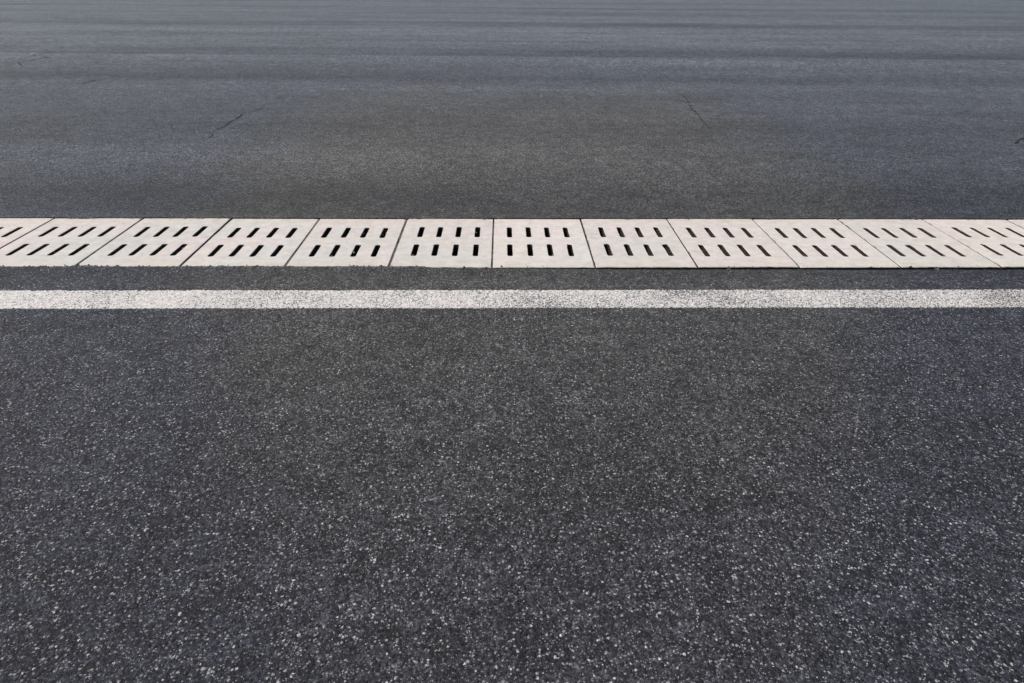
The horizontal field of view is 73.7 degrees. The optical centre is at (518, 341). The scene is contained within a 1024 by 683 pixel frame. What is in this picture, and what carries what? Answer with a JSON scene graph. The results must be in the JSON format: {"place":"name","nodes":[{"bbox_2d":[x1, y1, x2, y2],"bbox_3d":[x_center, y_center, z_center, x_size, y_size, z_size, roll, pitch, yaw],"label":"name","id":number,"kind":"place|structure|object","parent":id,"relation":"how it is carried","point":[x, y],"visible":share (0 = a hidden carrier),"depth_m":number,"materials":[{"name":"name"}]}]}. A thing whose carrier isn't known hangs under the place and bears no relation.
{"place":"outdoors","nodes":[
{"label":"outdoors","id":0,"kind":"place"},
{"bbox_2d":[0,0,1023,682],"bbox_3d":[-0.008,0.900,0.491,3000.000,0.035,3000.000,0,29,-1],"label":"road","id":1,"kind":"structure","parent":0,"point":[548,496],"depth_m":1.94,"materials":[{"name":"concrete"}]},
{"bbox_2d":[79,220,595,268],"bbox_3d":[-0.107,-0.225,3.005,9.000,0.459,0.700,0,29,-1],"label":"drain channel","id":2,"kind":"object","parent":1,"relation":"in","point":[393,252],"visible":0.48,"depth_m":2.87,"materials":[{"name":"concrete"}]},
{"bbox_2d":[0,218,52,248],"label":"drain cover","id":3,"kind":"object","parent":2,"relation":"on","point":[12,230],"visible":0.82,"depth_m":3.00,"materials":[{"name":"concrete"}]},
{"bbox_2d":[0,218,142,265],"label":"drain cover","id":4,"kind":"object","parent":2,"relation":"on","point":[71,242],"visible":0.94,"depth_m":2.85,"materials":[{"name":"concrete"}]},
{"bbox_2d":[79,218,230,265],"bbox_3d":[-1.506,-0.393,2.882,0.392,0.071,0.580,0,29,-1],"label":"drain cover","id":5,"kind":"object","parent":2,"relation":"on","point":[165,240],"visible":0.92,"depth_m":2.84,"materials":[{"name":"concrete"}]},
{"bbox_2d":[182,219,318,265],"bbox_3d":[-1.105,-0.393,2.890,0.392,0.070,0.580,0,29,-1],"label":"drain cover","id":6,"kind":"object","parent":2,"relation":"on","point":[259,242],"visible":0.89,"depth_m":2.85,"materials":[{"name":"concrete"}]},
{"bbox_2d":[287,219,405,265],"bbox_3d":[-0.706,-0.394,2.899,0.392,0.070,0.580,0,29,-1],"label":"drain cover","id":7,"kind":"object","parent":2,"relation":"on","point":[340,241],"visible":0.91,"depth_m":2.86,"materials":[{"name":"concrete"}]},
{"bbox_2d":[390,219,492,267],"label":"drain cover","id":8,"kind":"object","parent":2,"relation":"on","point":[443,243],"visible":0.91,"depth_m":2.87,"materials":[{"name":"concrete"}]},
{"bbox_2d":[493,219,594,268],"bbox_3d":[0.093,-0.396,2.915,0.394,0.070,0.580,0,29,-1],"label":"drain cover","id":9,"kind":"object","parent":2,"relation":"on","point":[532,243],"visible":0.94,"depth_m":2.87,"materials":[{"name":"concrete"}]},
{"bbox_2d":[581,219,696,269],"bbox_3d":[0.494,-0.398,2.923,0.394,0.070,0.580,0,29,-1],"label":"drain cover","id":10,"kind":"object","parent":2,"relation":"on","point":[625,243],"visible":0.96,"depth_m":2.87,"materials":[{"name":"concrete"}]},
{"bbox_2d":[667,219,798,269],"bbox_3d":[0.894,-0.400,2.932,0.394,0.071,0.580,0,29,-1],"label":"drain cover","id":11,"kind":"object","parent":2,"relation":"on","point":[744,244],"visible":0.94,"depth_m":2.87,"materials":[{"name":"concrete"}]},
{"bbox_2d":[753,219,899,269],"bbox_3d":[1.294,-0.399,2.938,0.394,0.070,0.580,0,29,-1],"label":"drain cover","id":12,"kind":"object","parent":2,"relation":"on","point":[834,244],"visible":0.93,"depth_m":2.88,"materials":[{"name":"concrete"}]},
{"bbox_2d":[838,219,1000,269],"bbox_3d":[1.694,-0.401,2.947,0.394,0.070,0.580,0,29,-1],"label":"drain cover","id":13,"kind":"object","parent":2,"relation":"on","point":[904,244],"visible":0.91,"depth_m":2.88,"materials":[{"name":"concrete"}]},
{"bbox_2d":[923,219,1023,269],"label":"drain cover","id":14,"kind":"object","parent":2,"relation":"on","point":[999,243],"visible":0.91,"depth_m":2.98,"materials":[{"name":"concrete"}]},
{"bbox_2d":[1007,220,1023,228],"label":"drain cover","id":15,"kind":"object","parent":2,"relation":"on","point":[1019,223],"visible":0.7,"depth_m":3.16,"materials":[{"name":"concrete"}]},
{"bbox_2d":[44,221,976,267],"bbox_3d":[-0.058,-0.413,2.885,5.084,0.020,0.589,0,29,-1],"label":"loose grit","id":16,"kind":"object","parent":1,"relation":"on","point":[413,255],"visible":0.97,"depth_m":2.78,"materials":[{"name":"stone"}]},
{"bbox_2d":[0,289,1023,309],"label":"road line","id":17,"kind":"object","parent":1,"relation":"on","point":[319,299],"visible":1,"depth_m":2.38,"materials":[{"name":"paint"}]}
]}

